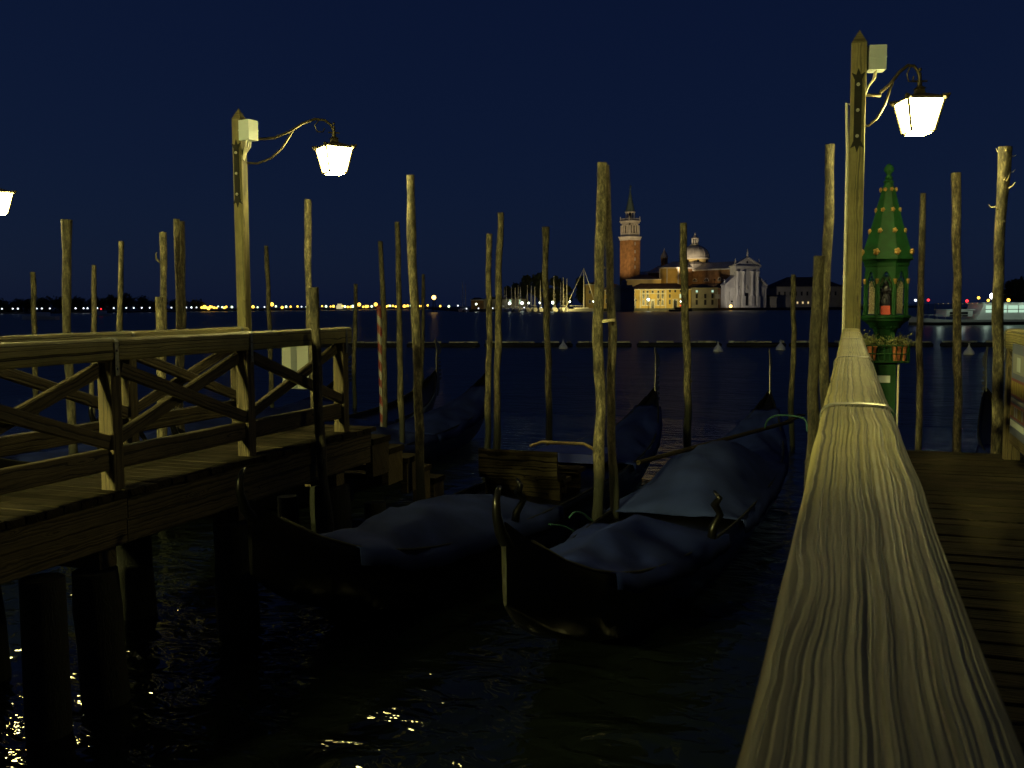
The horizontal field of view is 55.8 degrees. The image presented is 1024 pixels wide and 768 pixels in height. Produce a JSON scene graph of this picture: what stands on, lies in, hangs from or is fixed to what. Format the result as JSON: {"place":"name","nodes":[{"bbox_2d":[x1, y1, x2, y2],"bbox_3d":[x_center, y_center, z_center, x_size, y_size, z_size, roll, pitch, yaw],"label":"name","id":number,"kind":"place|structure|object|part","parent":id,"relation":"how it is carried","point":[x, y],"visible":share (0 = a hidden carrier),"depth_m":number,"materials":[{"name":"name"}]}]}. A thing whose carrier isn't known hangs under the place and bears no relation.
{"place":"outdoors","nodes":[
{"label":"outdoors","id":0,"kind":"place"},
{"bbox_2d":[0,307,459,313],"bbox_3d":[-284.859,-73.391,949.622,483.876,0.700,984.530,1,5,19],"label":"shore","id":1,"kind":"structure","parent":0,"point":[188,310],"depth_m":651.51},
{"bbox_2d":[0,298,15,311],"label":"tree","id":2,"kind":"object","parent":1,"relation":"on","point":[4,305],"visible":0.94,"depth_m":454.77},
{"bbox_2d":[11,298,30,311],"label":"tree","id":3,"kind":"object","parent":1,"relation":"on","point":[22,305],"visible":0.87,"depth_m":461.29,"materials":[{"name":"plant"}]},
{"bbox_2d":[30,296,53,311],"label":"tree","id":4,"kind":"object","parent":1,"relation":"on","point":[44,304],"visible":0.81,"depth_m":467.90,"materials":[{"name":"plant"}]},
{"bbox_2d":[48,295,74,311],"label":"tree","id":5,"kind":"object","parent":1,"relation":"on","point":[56,304],"visible":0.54,"depth_m":472.37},
{"bbox_2d":[71,296,87,311],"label":"tree","id":6,"kind":"object","parent":1,"relation":"on","point":[78,304],"visible":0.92,"depth_m":479.02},
{"bbox_2d":[86,297,108,310],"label":"tree","id":7,"kind":"object","parent":1,"relation":"on","point":[101,304],"visible":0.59,"depth_m":492.02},
{"bbox_2d":[103,294,117,310],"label":"tree","id":8,"kind":"object","parent":1,"relation":"on","point":[111,300],"visible":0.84,"depth_m":504.23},
{"bbox_2d":[116,292,135,310],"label":"tree","id":9,"kind":"object","parent":1,"relation":"on","point":[128,301],"visible":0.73,"depth_m":516.64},
{"bbox_2d":[135,295,151,310],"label":"tree","id":10,"kind":"object","parent":1,"relation":"on","point":[143,303],"visible":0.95,"depth_m":530.91,"materials":[{"name":"plant"}]},
{"bbox_2d":[149,299,168,310],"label":"tree","id":11,"kind":"object","parent":1,"relation":"on","point":[153,305],"visible":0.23,"depth_m":544.45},
{"bbox_2d":[169,299,189,309],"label":"tree","id":12,"kind":"object","parent":1,"relation":"on","point":[172,303],"visible":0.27,"depth_m":560.77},
{"bbox_2d":[188,298,206,309],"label":"tree","id":13,"kind":"object","parent":1,"relation":"on","point":[193,303],"visible":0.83,"depth_m":576.26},
{"bbox_2d":[336,302,342,308],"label":"building","id":14,"kind":"structure","parent":0,"point":[339,305],"depth_m":732.69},
{"bbox_2d":[0,304,1023,767],"bbox_3d":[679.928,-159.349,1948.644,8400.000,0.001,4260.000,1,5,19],"label":"water","id":15,"kind":"structure","parent":0,"point":[476,676],"depth_m":7.93,"materials":[{"name":"black liquid"}]},
{"bbox_2d":[0,188,16,214],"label":"lamp post","id":16,"kind":"object","parent":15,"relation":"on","point":[6,197],"visible":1,"depth_m":12.39,"materials":[{"name":"glass"}]},
{"bbox_2d":[30,272,39,430],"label":"mooring pole","id":17,"kind":"object","parent":15,"relation":"in","point":[33,311],"visible":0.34,"depth_m":19.65,"materials":[{"name":"brown wood"}]},
{"bbox_2d":[22,312,59,319],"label":"motor boat","id":18,"kind":"object","parent":15,"relation":"on","point":[43,315],"visible":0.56,"depth_m":219.15,"materials":[{"name":"black paint"}]},
{"bbox_2d":[61,219,77,454],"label":"mooring pole","id":19,"kind":"object","parent":15,"relation":"in","point":[66,231],"visible":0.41,"depth_m":12.18,"materials":[{"name":"brown wood"}]},
{"bbox_2d":[89,265,96,421],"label":"mooring pole","id":20,"kind":"object","parent":15,"relation":"in","point":[93,308],"visible":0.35,"depth_m":15.55,"materials":[{"name":"brown wood"}]},
{"bbox_2d":[91,308,111,315],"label":"motor boat","id":21,"kind":"object","parent":15,"relation":"on","point":[99,313],"visible":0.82,"depth_m":296.46,"materials":[{"name":"black paint"}]},
{"bbox_2d":[116,241,123,331],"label":"mooring pole","id":22,"kind":"object","parent":15,"relation":"in","point":[119,323],"visible":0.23,"depth_m":13.82,"materials":[{"name":"brown wood"}]},
{"bbox_2d":[155,297,165,437],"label":"mooring pole","id":23,"kind":"object","parent":15,"relation":"in","point":[159,312],"visible":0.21,"depth_m":11.89,"materials":[{"name":"brown wood"}]},
{"bbox_2d":[155,232,167,435],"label":"mooring pole","id":24,"kind":"object","parent":15,"relation":"in","point":[162,261],"visible":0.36,"depth_m":12.14,"materials":[{"name":"brown wood"}]},
{"bbox_2d":[0,344,351,467],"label":"gondola","id":25,"kind":"object","parent":15,"relation":"on","point":[24,458],"visible":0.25,"depth_m":16.19,"materials":[{"name":"black paint"}]},
{"bbox_2d":[173,219,182,428],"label":"mooring pole","id":26,"kind":"object","parent":15,"relation":"in","point":[178,285],"visible":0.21,"depth_m":12.49,"materials":[{"name":"brown wood"}]},
{"bbox_2d":[180,221,185,430],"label":"mooring pole","id":27,"kind":"object","parent":15,"relation":"in","point":[182,238],"visible":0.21,"depth_m":12.64,"materials":[{"name":"brown wood"}]},
{"bbox_2d":[0,327,445,741],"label":"jetty","id":28,"kind":"object","parent":15,"relation":"in","point":[97,518],"visible":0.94,"depth_m":7.09,"materials":[{"name":"wood"}]},
{"bbox_2d":[231,108,356,502],"bbox_3d":[-2.257,-0.634,10.232,1.250,4.428,0.395,-3,5,-28],"label":"lamp post","id":29,"kind":"object","parent":28,"relation":"on","point":[334,155],"visible":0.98,"depth_m":9.99,"materials":[{"name":"brown wood"}]},
{"bbox_2d":[282,346,309,388],"bbox_3d":[-2.219,-0.223,9.912,1.080,0.540,0.064,1,5,19],"label":"notice board","id":30,"kind":"object","parent":28,"relation":"attached to","point":[296,359],"visible":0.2,"depth_m":9.88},
{"bbox_2d":[88,338,441,448],"bbox_3d":[-3.398,0.418,17.259,1.582,2.096,11.332,1,5,18],"label":"gondola","id":31,"kind":"object","parent":15,"relation":"on","point":[430,391],"visible":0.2,"depth_m":20.60,"materials":[{"name":"black paint"}]},
{"bbox_2d":[264,246,273,407],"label":"mooring pole","id":32,"kind":"object","parent":15,"relation":"in","point":[268,308],"visible":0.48,"depth_m":19.32,"materials":[{"name":"brown wood"}]},
{"bbox_2d":[304,199,317,523],"bbox_3d":[-2.476,0.491,12.019,0.146,5.499,0.139,1,5,19],"label":"mooring pole","id":33,"kind":"object","parent":15,"relation":"in","point":[307,232],"visible":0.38,"depth_m":11.83,"materials":[{"name":"brown wood"}]},
{"bbox_2d":[308,287,333,532],"bbox_3d":[-1.730,1.303,8.973,0.220,4.384,0.129,-1,5,-12],"label":"mooring pole","id":34,"kind":"object","parent":15,"relation":"in","point":[321,455],"visible":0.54,"depth_m":8.84,"materials":[{"name":"brown wood"}]},
{"bbox_2d":[170,340,491,508],"bbox_3d":[-2.133,0.486,16.346,1.582,2.097,11.439,1,5,17],"label":"gondola","id":35,"kind":"object","parent":15,"relation":"on","point":[452,425],"visible":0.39,"depth_m":17.39,"materials":[{"name":"black paint"}]},
{"bbox_2d":[352,284,357,407],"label":"mooring pole","id":36,"kind":"object","parent":15,"relation":"in","point":[354,391],"visible":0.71,"depth_m":25.61,"materials":[{"name":"brown wood"}]},
{"bbox_2d":[376,304,382,426],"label":"striped pole","id":37,"kind":"object","parent":15,"relation":"on","point":[379,323],"visible":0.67,"depth_m":17.41,"materials":[{"name":"red paint"}]},
{"bbox_2d":[378,241,387,426],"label":"mooring pole","id":38,"kind":"object","parent":15,"relation":"in","point":[384,334],"visible":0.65,"depth_m":16.79,"materials":[{"name":"brown wood"}]},
{"bbox_2d":[395,222,404,442],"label":"mooring pole","id":39,"kind":"object","parent":15,"relation":"in","point":[400,393],"visible":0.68,"depth_m":15.36,"materials":[{"name":"brown wood"}]},
{"bbox_2d":[406,175,425,500],"bbox_3d":[-1.045,0.517,10.828,0.205,5.630,0.129,0,5,2],"label":"mooring pole","id":40,"kind":"object","parent":15,"relation":"in","point":[417,353],"visible":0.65,"depth_m":10.70,"materials":[{"name":"brown wood"}]},
{"bbox_2d":[421,274,424,381],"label":"mooring pole","id":41,"kind":"object","parent":15,"relation":"in","point":[423,314],"visible":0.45,"depth_m":23.83,"materials":[{"name":"brown wood"}]},
{"bbox_2d":[432,294,436,311],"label":"beacon","id":42,"kind":"object","parent":15,"relation":"in","point":[433,297],"visible":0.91,"depth_m":397.79,"materials":[{"name":"black"}]},
{"bbox_2d":[235,347,661,611],"bbox_3d":[0.393,0.812,12.148,1.541,2.092,11.760,2,5,23],"label":"gondola","id":43,"kind":"object","parent":15,"relation":"on","point":[429,550],"visible":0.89,"depth_m":8.81,"materials":[{"name":"black paint"}]},
{"bbox_2d":[458,282,464,311],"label":"sailing yacht","id":44,"kind":"object","parent":15,"relation":"on","point":[460,310],"visible":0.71,"depth_m":420.47,"materials":[{"name":"white paint"}]},
{"bbox_2d":[463,284,468,311],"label":"sailing yacht","id":45,"kind":"object","parent":15,"relation":"on","point":[466,310],"visible":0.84,"depth_m":419.45,"materials":[{"name":"white paint"}]},
{"bbox_2d":[484,234,492,448],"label":"mooring pole","id":46,"kind":"object","parent":15,"relation":"in","point":[487,399],"visible":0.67,"depth_m":15.46,"materials":[{"name":"brown wood"}]},
{"bbox_2d":[493,212,503,448],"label":"mooring pole","id":47,"kind":"object","parent":15,"relation":"in","point":[498,345],"visible":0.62,"depth_m":14.94,"materials":[{"name":"brown wood"}]},
{"bbox_2d":[507,287,513,311],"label":"sailing yacht","id":48,"kind":"object","parent":15,"relation":"on","point":[510,309],"visible":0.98,"depth_m":414.39,"materials":[{"name":"white paint"}]},
{"bbox_2d":[513,291,520,311],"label":"sailing yacht","id":49,"kind":"object","parent":15,"relation":"on","point":[517,309],"visible":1,"depth_m":413.02,"materials":[{"name":"white paint"}]},
{"bbox_2d":[519,287,524,311],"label":"sailing yacht","id":50,"kind":"object","parent":15,"relation":"on","point":[522,310],"visible":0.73,"depth_m":422.71,"materials":[{"name":"white paint"}]},
{"bbox_2d":[525,285,530,311],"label":"sailing yacht","id":51,"kind":"object","parent":15,"relation":"on","point":[527,309],"visible":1,"depth_m":413.91,"materials":[{"name":"white paint"}]},
{"bbox_2d":[538,284,542,311],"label":"sailing yacht","id":52,"kind":"object","parent":15,"relation":"on","point":[540,309],"visible":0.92,"depth_m":413.61,"materials":[{"name":"white paint"}]},
{"bbox_2d":[541,227,552,445],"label":"mooring pole","id":53,"kind":"object","parent":15,"relation":"in","point":[546,327],"visible":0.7,"depth_m":16.94,"materials":[{"name":"brown wood"}]},
{"bbox_2d":[561,279,564,310],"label":"sailing yacht","id":54,"kind":"object","parent":15,"relation":"on","point":[563,303],"visible":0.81,"depth_m":414.67,"materials":[{"name":"white paint"}]},
{"bbox_2d":[559,340,567,348],"bbox_3d":[3.176,-2.403,59.989,0.580,0.830,0.566,1,5,19],"label":"mooring buoy","id":55,"kind":"object","parent":15,"relation":"on","point":[563,345],"visible":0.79,"depth_m":59.82,"materials":[{"name":"white plastic"}]},
{"bbox_2d":[564,268,593,310],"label":"sailing yacht","id":56,"kind":"object","parent":15,"relation":"on","point":[583,308],"visible":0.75,"depth_m":411.86,"materials":[{"name":"white paint"}]},
{"bbox_2d":[592,162,606,520],"bbox_3d":[0.905,0.534,10.237,0.185,5.668,0.154,1,5,19],"label":"mooring pole","id":57,"kind":"object","parent":15,"relation":"in","point":[600,391],"visible":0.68,"depth_m":10.14,"materials":[{"name":"brown wood"}]},
{"bbox_2d":[548,524,574,531],"bbox_3d":[0.639,1.514,9.824,0.057,0.415,1.110,2,5,29],"label":"mooring rope","id":58,"kind":"object","parent":57,"relation":"attached to","point":[568,528],"visible":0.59,"depth_m":9.51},
{"bbox_2d":[568,511,592,521],"bbox_3d":[0.750,1.398,9.912,0.047,0.320,0.862,2,5,24],"label":"mooring rope","id":59,"kind":"object","parent":57,"relation":"attached to","point":[585,515],"visible":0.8,"depth_m":9.79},
{"bbox_2d":[602,318,614,322],"bbox_3d":[0.976,-0.526,10.244,0.231,0.340,0.256,1,5,19],"label":"mooring rope","id":60,"kind":"object","parent":57,"relation":"attached to","point":[608,320],"visible":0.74,"depth_m":10.12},
{"bbox_2d":[605,165,619,518],"bbox_3d":[1.084,0.519,10.421,0.253,5.668,0.136,0,5,6],"label":"mooring pole","id":61,"kind":"object","parent":15,"relation":"in","point":[614,492],"visible":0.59,"depth_m":10.32,"materials":[{"name":"brown wood"}]},
{"bbox_2d":[614,280,635,310],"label":"harbour tower","id":62,"kind":"structure","parent":15,"relation":"in","point":[624,295],"depth_m":406.72,"materials":[{"name":"black stone"}]},
{"bbox_2d":[492,348,805,641],"bbox_3d":[2.225,0.865,11.407,1.581,2.097,11.763,2,5,23],"label":"gondola","id":63,"kind":"object","parent":15,"relation":"on","point":[673,538],"visible":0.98,"depth_m":8.35,"materials":[{"name":"black paint"}]},
{"bbox_2d":[321,341,992,346],"bbox_3d":[6.489,-2.500,62.449,47.280,0.567,0.480,0,5,6],"label":"floating boom","id":64,"kind":"object","parent":15,"relation":"on","point":[667,344],"visible":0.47,"depth_m":62.00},
{"bbox_2d":[668,305,691,311],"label":"motor boat","id":65,"kind":"object","parent":15,"relation":"on","point":[675,309],"visible":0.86,"depth_m":372.92,"materials":[{"name":"paint"}]},
{"bbox_2d":[679,223,691,447],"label":"mooring pole","id":66,"kind":"object","parent":15,"relation":"in","point":[687,381],"visible":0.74,"depth_m":17.17,"materials":[{"name":"brown wood"}]},
{"bbox_2d":[713,341,722,351],"bbox_3d":[11.790,-2.071,55.354,0.580,0.830,0.565,1,5,19],"label":"mooring buoy","id":67,"kind":"object","parent":15,"relation":"on","point":[717,348],"visible":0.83,"depth_m":55.20,"materials":[{"name":"white plastic"}]},
{"bbox_2d":[776,339,784,349],"bbox_3d":[15.834,-2.227,57.017,0.580,0.830,0.566,1,5,19],"label":"mooring buoy","id":68,"kind":"object","parent":15,"relation":"on","point":[780,345],"visible":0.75,"depth_m":56.85,"materials":[{"name":"white plastic"}]},
{"bbox_2d":[788,275,796,446],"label":"mooring pole","id":69,"kind":"object","parent":15,"relation":"in","point":[792,367],"visible":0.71,"depth_m":18.23,"materials":[{"name":"brown wood"}]},
{"bbox_2d":[804,256,824,489],"bbox_3d":[2.551,1.215,8.340,0.190,4.605,0.143,1,5,19],"label":"mooring pole","id":70,"kind":"object","parent":15,"relation":"in","point":[816,317],"visible":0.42,"depth_m":8.16,"materials":[{"name":"brown wood"}]},
{"bbox_2d":[764,414,807,431],"bbox_3d":[2.767,0.443,9.637,0.145,0.323,2.538,0,5,7],"label":"mooring rope","id":71,"kind":"object","parent":70,"relation":"attached to","point":[801,417],"visible":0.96,"depth_m":9.81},
{"bbox_2d":[819,144,834,415],"bbox_3d":[2.894,0.642,8.971,0.151,5.638,0.116,1,5,19],"label":"mooring pole","id":72,"kind":"object","parent":15,"relation":"in","point":[827,242],"visible":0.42,"depth_m":8.80,"materials":[{"name":"brown wood"}]},
{"bbox_2d":[737,328,1023,767],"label":"jetty","id":73,"kind":"object","parent":15,"relation":"in","point":[896,638],"visible":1,"depth_m":0.73,"materials":[{"name":"wood"}]},
{"bbox_2d":[842,30,950,331],"bbox_3d":[3.199,-0.621,8.221,0.793,4.671,0.371,0,5,0],"label":"lamp post","id":74,"kind":"object","parent":73,"relation":"attached to","point":[918,112],"visible":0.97,"depth_m":8.07,"materials":[{"name":"brown wood"}]},
{"bbox_2d":[1010,344,1023,443],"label":"price board","id":75,"kind":"object","parent":73,"relation":"attached to","point":[1017,409],"visible":1,"depth_m":6.86,"materials":[{"name":"plastic"}]},
{"bbox_2d":[861,164,915,425],"bbox_3d":[3.813,0.423,9.953,0.585,5.303,0.572,1,5,19],"label":"votive shrine","id":76,"kind":"object","parent":15,"relation":"in","point":[888,250],"visible":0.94,"depth_m":9.70,"materials":[{"name":"green paint"}]},
{"bbox_2d":[915,193,925,450],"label":"mooring pole","id":77,"kind":"object","parent":15,"relation":"in","point":[919,338],"visible":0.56,"depth_m":11.01,"materials":[{"name":"brown wood"}]},
{"bbox_2d":[950,172,961,451],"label":"mooring pole","id":78,"kind":"object","parent":15,"relation":"in","point":[957,284],"visible":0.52,"depth_m":9.96,"materials":[{"name":"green wood"}]},
{"bbox_2d":[908,299,1023,324],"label":"water bus","id":79,"kind":"object","parent":15,"relation":"on","point":[976,314],"visible":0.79,"depth_m":119.12,"materials":[{"name":"white paint"}]},
{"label":"window","id":80,"kind":"part","parent":79,"relation":"part of","materials":[{"name":"glass"}]},
{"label":"window","id":81,"kind":"part","parent":79,"relation":"part of","materials":[{"name":"glass"}]},
{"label":"window","id":82,"kind":"part","parent":79,"relation":"part of","materials":[{"name":"glass"}]},
{"bbox_2d":[963,343,974,354],"bbox_3d":[24.041,-1.771,50.881,0.580,0.830,0.566,1,5,19],"label":"mooring buoy","id":83,"kind":"object","parent":15,"relation":"on","point":[968,350],"visible":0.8,"depth_m":50.72,"materials":[{"name":"white plastic"}]},
{"bbox_2d":[976,346,1022,454],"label":"gondola","id":84,"kind":"object","parent":15,"relation":"on","point":[984,425],"visible":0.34,"depth_m":16.15,"materials":[{"name":"black paint"}]},
{"bbox_2d":[989,146,1015,453],"bbox_3d":[4.170,0.741,8.385,0.204,5.520,0.170,1,5,19],"label":"mooring pole","id":85,"kind":"object","parent":15,"relation":"in","point":[1005,156],"visible":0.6,"depth_m":8.25,"materials":[{"name":"brown wood"}]},
{"bbox_2d":[0,0,1023,307],"label":"sky","id":86,"kind":"structure","parent":0,"point":[719,117],"materials":[{"name":"blue"}]},
{"bbox_2d":[434,306,916,311],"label":"ground","id":87,"kind":"structure","parent":0,"point":[667,309],"depth_m":422.79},
{"bbox_2d":[470,298,483,308],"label":"harbour shed","id":88,"kind":"structure","parent":87,"relation":"on","point":[479,302],"depth_m":438.51,"materials":[{"name":"brick"}]},
{"bbox_2d":[484,297,525,308],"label":"harbour store","id":89,"kind":"structure","parent":87,"relation":"on","point":[523,300],"depth_m":442.51,"materials":[{"name":"grey paint"}]},
{"bbox_2d":[503,285,510,296],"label":"tree","id":90,"kind":"object","parent":87,"relation":"on","point":[507,288],"visible":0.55,"depth_m":466.79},
{"bbox_2d":[512,282,519,296],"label":"tree","id":91,"kind":"object","parent":87,"relation":"on","point":[515,286],"visible":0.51,"depth_m":471.81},
{"bbox_2d":[518,274,534,302],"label":"tree","id":92,"kind":"object","parent":87,"relation":"on","point":[526,280],"visible":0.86,"depth_m":464.12,"materials":[{"name":"plant"}]},
{"bbox_2d":[531,272,548,302],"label":"tree","id":93,"kind":"object","parent":87,"relation":"on","point":[537,280],"visible":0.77,"depth_m":467.29,"materials":[{"name":"plant"}]},
{"bbox_2d":[549,275,566,307],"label":"tree","id":94,"kind":"object","parent":87,"relation":"on","point":[556,295],"visible":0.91,"depth_m":466.29,"materials":[{"name":"plant"}]},
{"bbox_2d":[560,284,572,307],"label":"tree","id":95,"kind":"object","parent":87,"relation":"on","point":[568,290],"visible":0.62,"depth_m":473.42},
{"bbox_2d":[575,276,584,307],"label":"tree","id":96,"kind":"object","parent":87,"relation":"on","point":[579,293],"visible":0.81,"depth_m":470.66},
{"bbox_2d":[584,282,593,307],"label":"end house","id":97,"kind":"structure","parent":87,"relation":"on","point":[589,299],"depth_m":444.29,"materials":[{"name":"paint"}]},
{"bbox_2d":[604,284,616,307],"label":"monastery wing","id":98,"kind":"structure","parent":87,"relation":"on","point":[605,306],"depth_m":434.39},
{"bbox_2d":[618,185,641,284],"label":"bell tower","id":99,"kind":"structure","parent":87,"relation":"on","point":[630,237],"depth_m":493.35,"materials":[{"name":"brick"}]},
{"bbox_2d":[625,274,660,286],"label":"sacristy","id":100,"kind":"structure","parent":87,"relation":"on","point":[638,279],"depth_m":460.00,"materials":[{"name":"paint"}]},
{"bbox_2d":[633,283,691,307],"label":"monastery building","id":101,"kind":"structure","parent":87,"relation":"on","point":[666,294],"depth_m":430.36,"materials":[{"name":"paint"}]},
{"bbox_2d":[650,299,654,307],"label":"door","id":102,"kind":"structure","parent":101,"relation":"in","point":[652,300],"depth_m":430.37,"materials":[{"name":"white stone"}]},
{"bbox_2d":[672,299,677,307],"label":"door","id":103,"kind":"structure","parent":101,"relation":"in","point":[675,303],"depth_m":430.37,"materials":[{"name":"white stone"}]},
{"bbox_2d":[640,233,767,307],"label":"church","id":104,"kind":"structure","parent":87,"relation":"on","point":[741,283],"depth_m":454.80,"materials":[{"name":"white stone"}]},
{"bbox_2d":[689,284,718,307],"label":"building","id":105,"kind":"structure","parent":87,"relation":"on","point":[702,296],"depth_m":430.33,"materials":[{"name":"paint"}]},
{"bbox_2d":[715,294,719,307],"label":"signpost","id":106,"kind":"object","parent":87,"relation":"on","point":[717,296],"visible":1,"depth_m":428.34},
{"bbox_2d":[766,295,776,306],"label":"side chapel","id":107,"kind":"structure","parent":87,"relation":"on","point":[770,300],"depth_m":460.54,"materials":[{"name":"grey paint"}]},
{"bbox_2d":[766,277,841,306],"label":"monastery range","id":108,"kind":"structure","parent":87,"relation":"on","point":[780,289],"depth_m":468.32,"materials":[{"name":"grey paint"}]},
{"bbox_2d":[840,285,861,306],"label":"riverside house","id":109,"kind":"structure","parent":87,"relation":"on","point":[841,293],"depth_m":465.83,"materials":[{"name":"grey paint"}]},
{"bbox_2d":[1004,278,1023,302],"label":"tree","id":110,"kind":"object","parent":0,"point":[1013,290],"visible":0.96,"depth_m":326.69,"materials":[{"name":"plant"}]}
]}

